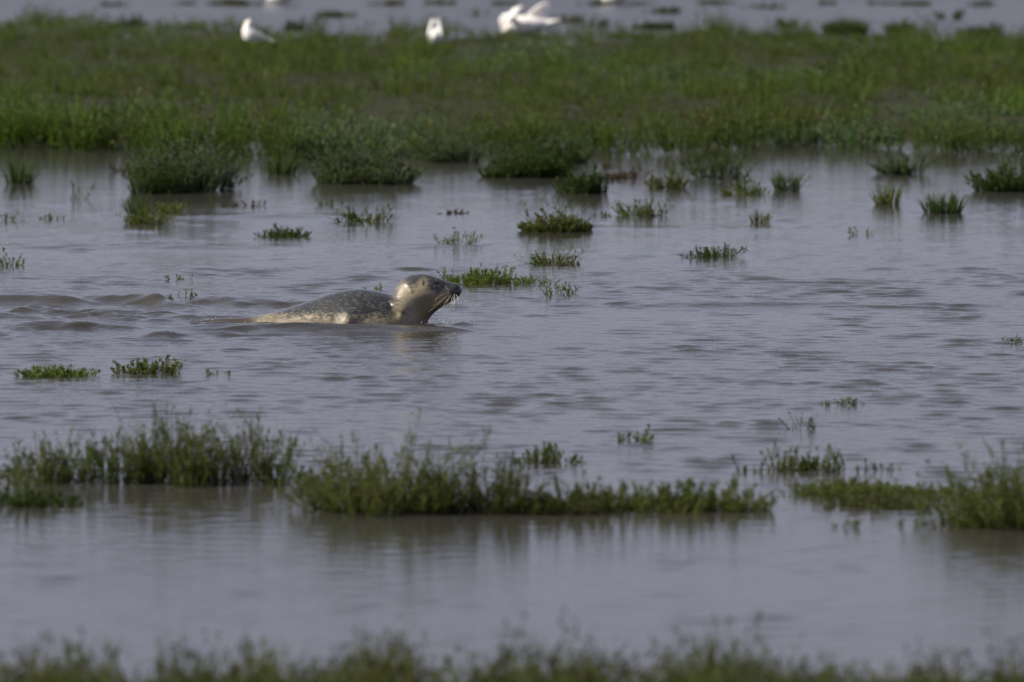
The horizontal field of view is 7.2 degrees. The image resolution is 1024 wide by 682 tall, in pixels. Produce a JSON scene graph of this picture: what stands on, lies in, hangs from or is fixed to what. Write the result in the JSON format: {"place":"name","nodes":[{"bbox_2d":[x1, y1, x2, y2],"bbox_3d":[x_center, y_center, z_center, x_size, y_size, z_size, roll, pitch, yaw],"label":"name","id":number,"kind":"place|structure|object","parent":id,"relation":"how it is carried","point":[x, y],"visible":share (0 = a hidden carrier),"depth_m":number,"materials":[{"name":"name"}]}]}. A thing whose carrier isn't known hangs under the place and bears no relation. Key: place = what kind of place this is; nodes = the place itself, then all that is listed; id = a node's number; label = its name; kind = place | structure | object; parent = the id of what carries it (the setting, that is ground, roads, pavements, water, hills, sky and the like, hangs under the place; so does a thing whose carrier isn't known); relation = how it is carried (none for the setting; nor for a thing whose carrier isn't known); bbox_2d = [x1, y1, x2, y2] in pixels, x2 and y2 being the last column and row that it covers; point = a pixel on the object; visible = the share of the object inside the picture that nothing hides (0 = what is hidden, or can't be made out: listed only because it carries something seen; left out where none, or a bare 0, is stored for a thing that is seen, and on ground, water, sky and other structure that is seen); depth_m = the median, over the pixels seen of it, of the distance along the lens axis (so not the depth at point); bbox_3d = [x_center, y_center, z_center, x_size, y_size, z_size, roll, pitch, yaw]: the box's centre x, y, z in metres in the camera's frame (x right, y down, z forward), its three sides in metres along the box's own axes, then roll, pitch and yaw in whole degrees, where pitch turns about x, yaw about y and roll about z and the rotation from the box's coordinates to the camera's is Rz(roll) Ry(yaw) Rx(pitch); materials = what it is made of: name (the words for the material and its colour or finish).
{"place":"outdoors","nodes":[
{"label":"outdoors","id":0,"kind":"place"},
{"bbox_2d":[0,0,1023,681],"bbox_3d":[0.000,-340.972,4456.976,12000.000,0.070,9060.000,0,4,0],"label":"water","id":1,"kind":"structure","parent":0,"point":[904,322],"depth_m":36.27,"materials":[{"name":"grey liquid"}]},
{"bbox_2d":[0,247,24,266],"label":"glasswort mat","id":2,"kind":"object","parent":1,"relation":"on","point":[12,263],"visible":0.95,"depth_m":44.25,"materials":[{"name":"green plant"}]},
{"bbox_2d":[0,447,31,479],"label":"glasswort plant","id":3,"kind":"object","parent":1,"relation":"on","point":[13,461],"visible":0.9,"depth_m":32.06,"materials":[{"name":"green plant"}]},
{"bbox_2d":[0,148,46,183],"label":"grass tussock","id":4,"kind":"object","parent":1,"relation":"in","point":[23,175],"depth_m":51.90,"materials":[{"name":"green plant"}]},
{"bbox_2d":[0,475,88,507],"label":"seablite bush","id":5,"kind":"object","parent":1,"relation":"on","point":[36,499],"visible":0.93,"depth_m":30.93,"materials":[{"name":"green plant"}]},
{"bbox_2d":[1,426,93,484],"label":"glasswort plant","id":6,"kind":"object","parent":1,"relation":"on","point":[46,471],"visible":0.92,"depth_m":31.84,"materials":[{"name":"green plant"}]},
{"bbox_2d":[13,362,100,377],"bbox_3d":[-2.037,0.153,36.958,0.417,0.108,0.322,1,5,12],"label":"glasswort mat","id":7,"kind":"object","parent":1,"relation":"on","point":[53,372],"visible":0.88,"depth_m":36.93,"materials":[{"name":"green plant"}]},
{"bbox_2d":[68,179,96,199],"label":"marsh sprig","id":8,"kind":"object","parent":1,"relation":"on","point":[74,194],"visible":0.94,"depth_m":50.28,"materials":[{"name":"green plant"}]},
{"bbox_2d":[65,425,154,483],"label":"glasswort plant","id":9,"kind":"object","parent":1,"relation":"on","point":[111,474],"visible":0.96,"depth_m":31.83,"materials":[{"name":"green plant"}]},
{"bbox_2d":[119,12,149,26],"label":"seablite bush","id":10,"kind":"object","parent":1,"relation":"on","point":[132,21],"visible":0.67,"depth_m":77.55,"materials":[{"name":"green plant"}]},
{"bbox_2d":[120,191,155,216],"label":"grass tussock","id":11,"kind":"object","parent":1,"relation":"in","point":[139,205],"depth_m":48.50,"materials":[{"name":"green plant"}]},
{"bbox_2d":[116,205,175,224],"bbox_3d":[-2.118,-0.719,47.885,0.359,0.164,0.372,4,6,40],"label":"glasswort mat","id":12,"kind":"object","parent":1,"relation":"on","point":[148,220],"visible":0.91,"depth_m":47.84,"materials":[{"name":"green plant"}]},
{"bbox_2d":[110,354,185,373],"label":"seablite bush","id":13,"kind":"object","parent":1,"relation":"on","point":[142,367],"visible":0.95,"depth_m":37.09,"materials":[{"name":"green plant"}]},
{"bbox_2d":[126,155,188,193],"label":"glasswort plant","id":14,"kind":"object","parent":1,"relation":"on","point":[147,185],"visible":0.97,"depth_m":50.82,"materials":[{"name":"green plant"}]},
{"bbox_2d":[141,200,186,212],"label":"glasswort mat","id":15,"kind":"object","parent":1,"relation":"on","point":[173,207],"visible":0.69,"depth_m":48.96,"materials":[{"name":"green plant"}]},
{"bbox_2d":[106,395,240,487],"bbox_3d":[-1.319,0.406,31.810,0.537,0.395,0.417,0,4,0],"label":"glasswort plant","id":16,"kind":"object","parent":1,"relation":"on","point":[194,473],"visible":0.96,"depth_m":31.77,"materials":[{"name":"green plant"}]},
{"bbox_2d":[117,121,259,191],"bbox_3d":[-2.023,-1.134,51.176,0.897,0.489,0.855,0,4,0],"label":"purslane bush","id":17,"kind":"object","parent":1,"relation":"in","point":[206,178],"visible":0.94,"depth_m":51.11,"materials":[{"name":"green plant"}]},
{"bbox_2d":[205,0,263,4],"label":"glasswort mat","id":18,"kind":"object","parent":1,"relation":"on","point":[230,2],"visible":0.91,"depth_m":83.24,"materials":[{"name":"green plant"}]},
{"bbox_2d":[197,401,304,484],"bbox_3d":[-1.015,0.418,31.851,0.429,0.366,0.357,0,4,0],"label":"glasswort plant","id":19,"kind":"object","parent":1,"relation":"on","point":[264,466],"visible":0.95,"depth_m":31.81,"materials":[{"name":"green plant"}]},
{"bbox_2d":[253,147,302,174],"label":"grass tussock","id":20,"kind":"object","parent":1,"relation":"in","point":[279,167],"depth_m":52.95,"materials":[{"name":"green plant"}]},
{"bbox_2d":[254,223,312,237],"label":"glasswort mat","id":21,"kind":"object","parent":1,"relation":"on","point":[290,233],"visible":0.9,"depth_m":46.73,"materials":[{"name":"green plant"}]},
{"bbox_2d":[282,16,323,31],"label":"seablite bush","id":22,"kind":"object","parent":1,"relation":"on","point":[298,27],"visible":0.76,"depth_m":76.55,"materials":[{"name":"green plant"}]},
{"bbox_2d":[262,458,347,486],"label":"seablite bush","id":23,"kind":"object","parent":1,"relation":"in","point":[269,482],"visible":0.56,"depth_m":31.72,"materials":[{"name":"green plant"}]},
{"bbox_2d":[190,273,464,324],"bbox_3d":[-0.908,-0.081,40.233,1.378,0.516,0.456,0,4,0],"label":"seal","id":24,"kind":"object","parent":1,"relation":"in","point":[415,298],"visible":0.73,"depth_m":40.12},
{"bbox_2d":[311,9,357,16],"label":"glasswort mat","id":25,"kind":"object","parent":1,"relation":"on","point":[336,14],"visible":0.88,"depth_m":80.01,"materials":[{"name":"green plant"}]},
{"bbox_2d":[325,201,395,222],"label":"seablite bush","id":26,"kind":"object","parent":1,"relation":"on","point":[353,218],"visible":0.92,"depth_m":48.05,"materials":[{"name":"green plant"}]},
{"bbox_2d":[300,136,423,184],"bbox_3d":[-0.939,-1.124,51.992,0.746,0.350,0.718,-2,5,-21],"label":"purslane bush","id":27,"kind":"object","parent":1,"relation":"in","point":[346,167],"visible":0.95,"depth_m":51.94,"materials":[{"name":"green plant"}]},
{"bbox_2d":[271,406,485,516],"bbox_3d":[-0.478,0.471,30.718,0.735,0.434,0.618,-2,5,-21],"label":"seablite bush","id":28,"kind":"object","parent":1,"relation":"in","point":[360,495],"visible":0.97,"depth_m":30.66,"materials":[{"name":"green plant"}]},
{"bbox_2d":[367,0,405,4],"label":"glasswort mat","id":29,"kind":"object","parent":1,"relation":"on","point":[389,2],"visible":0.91,"depth_m":83.17,"materials":[{"name":"green plant"}]},
{"bbox_2d":[423,0,456,4],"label":"glasswort mat","id":30,"kind":"object","parent":1,"relation":"on","point":[441,2],"visible":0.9,"depth_m":83.43,"materials":[{"name":"green plant"}]},
{"bbox_2d":[407,119,496,162],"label":"seablite bush","id":31,"kind":"object","parent":1,"relation":"on","point":[459,153],"visible":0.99,"depth_m":54.39,"materials":[{"name":"green plant"}]},
{"bbox_2d":[433,226,485,244],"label":"marsh sprig","id":32,"kind":"object","parent":1,"relation":"on","point":[452,239],"visible":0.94,"depth_m":46.03,"materials":[{"name":"green plant"}]},
{"bbox_2d":[436,266,489,285],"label":"glasswort mat","id":33,"kind":"object","parent":1,"relation":"on","point":[468,281],"visible":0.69,"depth_m":42.84,"materials":[{"name":"green plant"}]},
{"bbox_2d":[368,423,558,514],"bbox_3d":[-0.172,0.503,30.735,0.626,0.372,0.742,-3,5,-30],"label":"seablite bush","id":34,"kind":"object","parent":1,"relation":"in","point":[501,500],"visible":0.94,"depth_m":30.63,"materials":[{"name":"green plant"}]},
{"bbox_2d":[465,262,528,283],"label":"seablite bush","id":35,"kind":"object","parent":1,"relation":"on","point":[485,275],"visible":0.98,"depth_m":42.95,"materials":[{"name":"green plant"}]},
{"bbox_2d":[491,0,519,4],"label":"glasswort mat","id":36,"kind":"object","parent":1,"relation":"on","point":[499,2],"visible":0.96,"depth_m":83.28,"materials":[{"name":"green plant"}]},
{"bbox_2d":[475,273,547,284],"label":"glasswort mat","id":37,"kind":"object","parent":1,"relation":"on","point":[521,279],"visible":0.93,"depth_m":42.86,"materials":[{"name":"green plant"}]},
{"bbox_2d":[499,1,560,33],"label":"white bird","id":38,"kind":"object","parent":1,"relation":"on","point":[530,19],"visible":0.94,"depth_m":75.70},
{"bbox_2d":[476,138,585,177],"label":"seablite bush","id":39,"kind":"object","parent":1,"relation":"in","point":[519,167],"visible":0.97,"depth_m":52.58,"materials":[{"name":"green plant"}]},
{"bbox_2d":[514,246,584,264],"bbox_3d":[0.202,-0.444,44.421,0.361,0.156,0.387,-3,5,-31],"label":"glasswort mat","id":40,"kind":"object","parent":1,"relation":"on","point":[544,259],"visible":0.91,"depth_m":44.42,"materials":[{"name":"green plant"}]},
{"bbox_2d":[521,441,577,463],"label":"glasswort plant","id":41,"kind":"object","parent":1,"relation":"on","point":[552,456],"visible":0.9,"depth_m":32.72,"materials":[{"name":"green plant"}]},
{"bbox_2d":[506,128,596,163],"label":"seablite bush","id":42,"kind":"object","parent":1,"relation":"on","point":[578,158],"visible":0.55,"depth_m":54.18,"materials":[{"name":"green plant"}]},
{"bbox_2d":[516,205,593,232],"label":"seablite bush","id":43,"kind":"object","parent":1,"relation":"on","point":[551,224],"visible":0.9,"depth_m":47.13,"materials":[{"name":"green plant"}]},
{"bbox_2d":[520,190,597,220],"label":"marsh sprig","id":44,"kind":"object","parent":1,"relation":"on","point":[556,204],"visible":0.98,"depth_m":47.45,"materials":[{"name":"green plant"}]},
{"bbox_2d":[538,278,581,295],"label":"marsh sprig","id":45,"kind":"object","parent":1,"relation":"on","point":[563,287],"visible":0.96,"depth_m":42.11,"materials":[{"name":"green plant"}]},
{"bbox_2d":[550,12,585,21],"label":"glasswort mat","id":46,"kind":"object","parent":1,"relation":"on","point":[573,17],"visible":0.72,"depth_m":78.71,"materials":[{"name":"green plant"}]},
{"bbox_2d":[511,469,629,514],"bbox_3d":[0.200,0.583,30.728,0.479,0.211,0.502,0,4,0],"label":"seablite bush","id":47,"kind":"object","parent":1,"relation":"on","point":[572,503],"visible":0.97,"depth_m":30.61,"materials":[{"name":"green plant"}]},
{"bbox_2d":[552,161,608,193],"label":"glasswort plant","id":48,"kind":"object","parent":1,"relation":"on","point":[593,184],"visible":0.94,"depth_m":50.80,"materials":[{"name":"green plant"}]},
{"bbox_2d":[581,15,609,26],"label":"seablite bush","id":49,"kind":"object","parent":1,"relation":"on","point":[600,22],"visible":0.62,"depth_m":77.56,"materials":[{"name":"green plant"}]},
{"bbox_2d":[576,0,616,4],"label":"glasswort mat","id":50,"kind":"object","parent":1,"relation":"on","point":[598,2],"visible":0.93,"depth_m":83.27,"materials":[{"name":"green plant"}]},
{"bbox_2d":[592,165,652,179],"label":"dead plant","id":51,"kind":"object","parent":1,"relation":"on","point":[631,175],"visible":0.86,"depth_m":52.46,"materials":[{"name":"plant"}]},
{"bbox_2d":[617,424,650,440],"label":"glasswort plant","id":52,"kind":"object","parent":1,"relation":"on","point":[619,438],"visible":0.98,"depth_m":33.72,"materials":[{"name":"green plant"}]},
{"bbox_2d":[574,476,695,511],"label":"seablite bush","id":53,"kind":"object","parent":1,"relation":"on","point":[636,498],"visible":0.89,"depth_m":30.76,"materials":[{"name":"green plant"}]},
{"bbox_2d":[616,0,658,4],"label":"glasswort mat","id":54,"kind":"object","parent":1,"relation":"on","point":[637,2],"visible":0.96,"depth_m":83.32,"materials":[{"name":"green plant"}]},
{"bbox_2d":[609,192,694,216],"bbox_3d":[0.841,-0.784,48.611,0.525,0.190,0.406,0,4,0],"label":"glasswort mat","id":55,"kind":"object","parent":1,"relation":"on","point":[642,212],"visible":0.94,"depth_m":48.62,"materials":[{"name":"green plant"}]},
{"bbox_2d":[633,19,677,29],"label":"seablite bush","id":56,"kind":"object","parent":1,"relation":"on","point":[669,25],"visible":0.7,"depth_m":76.92,"materials":[{"name":"green plant"}]},
{"bbox_2d":[642,5,682,12],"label":"glasswort mat","id":57,"kind":"object","parent":1,"relation":"on","point":[662,9],"visible":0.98,"depth_m":81.05,"materials":[{"name":"green plant"}]},
{"bbox_2d":[642,162,699,188],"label":"seablite bush","id":58,"kind":"object","parent":1,"relation":"in","point":[674,182],"visible":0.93,"depth_m":51.41,"materials":[{"name":"green plant"}]},
{"bbox_2d":[631,473,775,513],"bbox_3d":[0.720,0.591,30.813,0.548,0.183,0.457,0,4,0],"label":"seablite bush","id":59,"kind":"object","parent":1,"relation":"in","point":[698,501],"visible":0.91,"depth_m":30.73,"materials":[{"name":"green plant"}]},
{"bbox_2d":[677,242,747,258],"bbox_3d":[1.099,-0.477,44.956,0.394,0.134,0.349,0,4,0],"label":"glasswort mat","id":60,"kind":"object","parent":1,"relation":"on","point":[707,253],"visible":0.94,"depth_m":44.96,"materials":[{"name":"green plant"}]},
{"bbox_2d":[696,0,735,3],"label":"glasswort mat","id":61,"kind":"object","parent":1,"relation":"on","point":[711,2],"visible":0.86,"depth_m":83.56,"materials":[{"name":"green plant"}]},
{"bbox_2d":[673,143,760,178],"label":"seablite bush","id":62,"kind":"object","parent":1,"relation":"in","point":[721,169],"visible":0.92,"depth_m":52.49,"materials":[{"name":"green plant"}]},
{"bbox_2d":[690,155,758,188],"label":"marsh sprig","id":63,"kind":"object","parent":1,"relation":"on","point":[747,165],"visible":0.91,"depth_m":51.21,"materials":[{"name":"green plant"}]},
{"bbox_2d":[719,175,770,194],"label":"seablite bush","id":64,"kind":"object","parent":1,"relation":"on","point":[743,190],"visible":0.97,"depth_m":50.74,"materials":[{"name":"green plant"}]},
{"bbox_2d":[708,489,782,512],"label":"marsh sprig","id":65,"kind":"object","parent":1,"relation":"on","point":[762,503],"visible":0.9,"depth_m":30.64,"materials":[{"name":"green plant"}]},
{"bbox_2d":[732,455,771,472],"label":"glasswort plant","id":66,"kind":"object","parent":1,"relation":"on","point":[760,470],"visible":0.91,"depth_m":32.30,"materials":[{"name":"green plant"}]},
{"bbox_2d":[746,208,774,222],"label":"grass tussock","id":67,"kind":"object","parent":1,"relation":"in","point":[756,218],"depth_m":47.97,"materials":[{"name":"green plant"}]},
{"bbox_2d":[756,0,788,8],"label":"glasswort mat","id":68,"kind":"object","parent":1,"relation":"on","point":[773,5],"visible":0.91,"depth_m":82.36,"materials":[{"name":"green plant"}]},
{"bbox_2d":[759,440,813,471],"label":"glasswort plant","id":69,"kind":"object","parent":1,"relation":"on","point":[784,461],"visible":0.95,"depth_m":32.36,"materials":[{"name":"green plant"}]},
{"bbox_2d":[767,169,812,190],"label":"grass tussock","id":70,"kind":"object","parent":1,"relation":"in","point":[783,186],"depth_m":51.13,"materials":[{"name":"green plant"}]},
{"bbox_2d":[776,17,811,27],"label":"seablite bush","id":71,"kind":"object","parent":1,"relation":"on","point":[781,23],"visible":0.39,"depth_m":77.36,"materials":[{"name":"green plant"}]},
{"bbox_2d":[778,410,816,429],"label":"marsh sprig","id":72,"kind":"object","parent":1,"relation":"on","point":[810,420],"visible":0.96,"depth_m":34.23,"materials":[{"name":"green plant"}]},
{"bbox_2d":[780,443,844,471],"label":"glasswort plant","id":73,"kind":"object","parent":1,"relation":"on","point":[817,466],"visible":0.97,"depth_m":32.36,"materials":[{"name":"green plant"}]},
{"bbox_2d":[831,517,861,527],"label":"marsh sprig","id":74,"kind":"object","parent":1,"relation":"on","point":[854,523],"visible":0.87,"depth_m":30.10,"materials":[{"name":"green plant"}]},
{"bbox_2d":[819,16,873,33],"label":"grass tussock","id":75,"kind":"object","parent":1,"relation":"in","point":[846,26],"depth_m":75.78,"materials":[{"name":"green plant"}]},
{"bbox_2d":[827,455,868,471],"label":"glasswort plant","id":76,"kind":"object","parent":1,"relation":"on","point":[856,466],"visible":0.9,"depth_m":32.32,"materials":[{"name":"green plant"}]},
{"bbox_2d":[775,474,929,498],"bbox_3d":[1.307,0.579,31.398,0.599,0.122,0.442,0,4,0],"label":"glasswort mat","id":77,"kind":"object","parent":1,"relation":"on","point":[823,489],"visible":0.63,"depth_m":31.37,"materials":[{"name":"green plant"}]},
{"bbox_2d":[814,486,946,509],"bbox_3d":[1.399,0.611,30.944,0.489,0.125,0.452,1,5,12],"label":"glasswort mat","id":78,"kind":"object","parent":1,"relation":"on","point":[887,501],"visible":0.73,"depth_m":30.90,"materials":[{"name":"green plant"}]},
{"bbox_2d":[868,177,904,204],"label":"grass tussock","id":79,"kind":"object","parent":1,"relation":"in","point":[882,199],"depth_m":49.70,"materials":[{"name":"green plant"}]},
{"bbox_2d":[881,18,921,32],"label":"grass tussock","id":80,"kind":"object","parent":1,"relation":"on","point":[903,24],"depth_m":76.08,"materials":[{"name":"green plant"}]},
{"bbox_2d":[866,145,940,174],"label":"seablite bush","id":81,"kind":"object","parent":1,"relation":"in","point":[894,167],"visible":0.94,"depth_m":52.96,"materials":[{"name":"green plant"}]},
{"bbox_2d":[888,0,931,5],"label":"glasswort mat","id":82,"kind":"object","parent":1,"relation":"on","point":[918,3],"visible":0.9,"depth_m":83.18,"materials":[{"name":"green plant"}]},
{"bbox_2d":[894,518,932,525],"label":"glasswort mat","id":83,"kind":"object","parent":1,"relation":"on","point":[915,523],"visible":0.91,"depth_m":30.17,"materials":[{"name":"green plant"}]},
{"bbox_2d":[881,482,984,497],"bbox_3d":[1.604,0.587,31.391,0.421,0.103,0.307,0,4,0],"label":"glasswort mat","id":84,"kind":"object","parent":1,"relation":"on","point":[950,491],"visible":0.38,"depth_m":31.36,"materials":[{"name":"green plant"}]},
{"bbox_2d":[910,188,974,213],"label":"grass tussock","id":85,"kind":"object","parent":1,"relation":"on","point":[943,206],"depth_m":48.87,"materials":[{"name":"green plant"}]},
{"bbox_2d":[933,8,965,18],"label":"seablite bush","id":86,"kind":"object","parent":1,"relation":"on","point":[957,15],"visible":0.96,"depth_m":79.53,"materials":[{"name":"green plant"}]},
{"bbox_2d":[895,440,1023,526],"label":"seablite bush","id":87,"kind":"object","parent":1,"relation":"in","point":[959,486],"visible":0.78,"depth_m":30.22,"materials":[{"name":"green plant"}]},
{"bbox_2d":[965,0,994,5],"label":"glasswort mat","id":88,"kind":"object","parent":1,"relation":"on","point":[989,3],"visible":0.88,"depth_m":83.09,"materials":[{"name":"green plant"}]},
{"bbox_2d":[940,429,1023,530],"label":"seablite bush","id":89,"kind":"object","parent":1,"relation":"in","point":[1015,499],"visible":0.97,"depth_m":30.05,"materials":[{"name":"green plant"}]},
{"bbox_2d":[962,21,1004,33],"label":"seablite bush","id":90,"kind":"object","parent":1,"relation":"on","point":[992,24],"visible":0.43,"depth_m":75.96,"materials":[{"name":"green plant"}]},
{"bbox_2d":[963,151,1023,191],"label":"seablite bush","id":91,"kind":"object","parent":1,"relation":"in","point":[1007,182],"visible":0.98,"depth_m":51.08,"materials":[{"name":"green plant"}]},
{"bbox_2d":[0,26,1023,141],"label":"marsh ground","id":92,"kind":"structure","parent":0,"point":[889,100],"depth_m":63.53,"materials":[{"name":"plant"}]},
{"bbox_2d":[242,19,274,46],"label":"white bird","id":93,"kind":"object","parent":92,"relation":"on","point":[248,29],"visible":0.98,"depth_m":69.92},
{"bbox_2d":[428,18,453,44],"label":"white bird","id":94,"kind":"object","parent":92,"relation":"on","point":[435,29],"visible":0.98,"depth_m":69.89},
{"bbox_2d":[0,0,1023,160],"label":"marsh vegetation","id":95,"kind":"object","parent":92,"relation":"on","point":[82,129],"visible":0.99,"depth_m":62.29,"materials":[{"name":"green plant"}]},
{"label":"near marsh ground","id":96,"kind":"structure","parent":0,"visible":0},
{"bbox_2d":[32,641,133,681],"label":"glasswort plant","id":97,"kind":"object","parent":96,"relation":"on","point":[70,665],"visible":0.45,"depth_m":24.53,"materials":[{"name":"green plant"}]},
{"bbox_2d":[155,623,219,681],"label":"glasswort plant","id":98,"kind":"object","parent":96,"relation":"on","point":[196,671],"visible":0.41,"depth_m":24.54,"materials":[{"name":"green plant"}]},
{"bbox_2d":[454,645,488,679],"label":"glasswort plant","id":99,"kind":"object","parent":96,"relation":"on","point":[469,653],"visible":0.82,"depth_m":24.54,"materials":[{"name":"green plant"}]},
{"bbox_2d":[0,604,1023,681],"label":"marsh fringe","id":100,"kind":"object","parent":96,"relation":"on","point":[390,670],"visible":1,"depth_m":24.08,"materials":[{"name":"green plant"}]},
{"bbox_2d":[672,611,806,681],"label":"glasswort plant","id":101,"kind":"object","parent":96,"relation":"on","point":[776,660],"visible":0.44,"depth_m":24.64,"materials":[{"name":"green plant"}]},
{"bbox_2d":[760,654,842,681],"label":"glasswort plant","id":102,"kind":"object","parent":96,"relation":"on","point":[790,659],"visible":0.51,"depth_m":24.51,"materials":[{"name":"green plant"}]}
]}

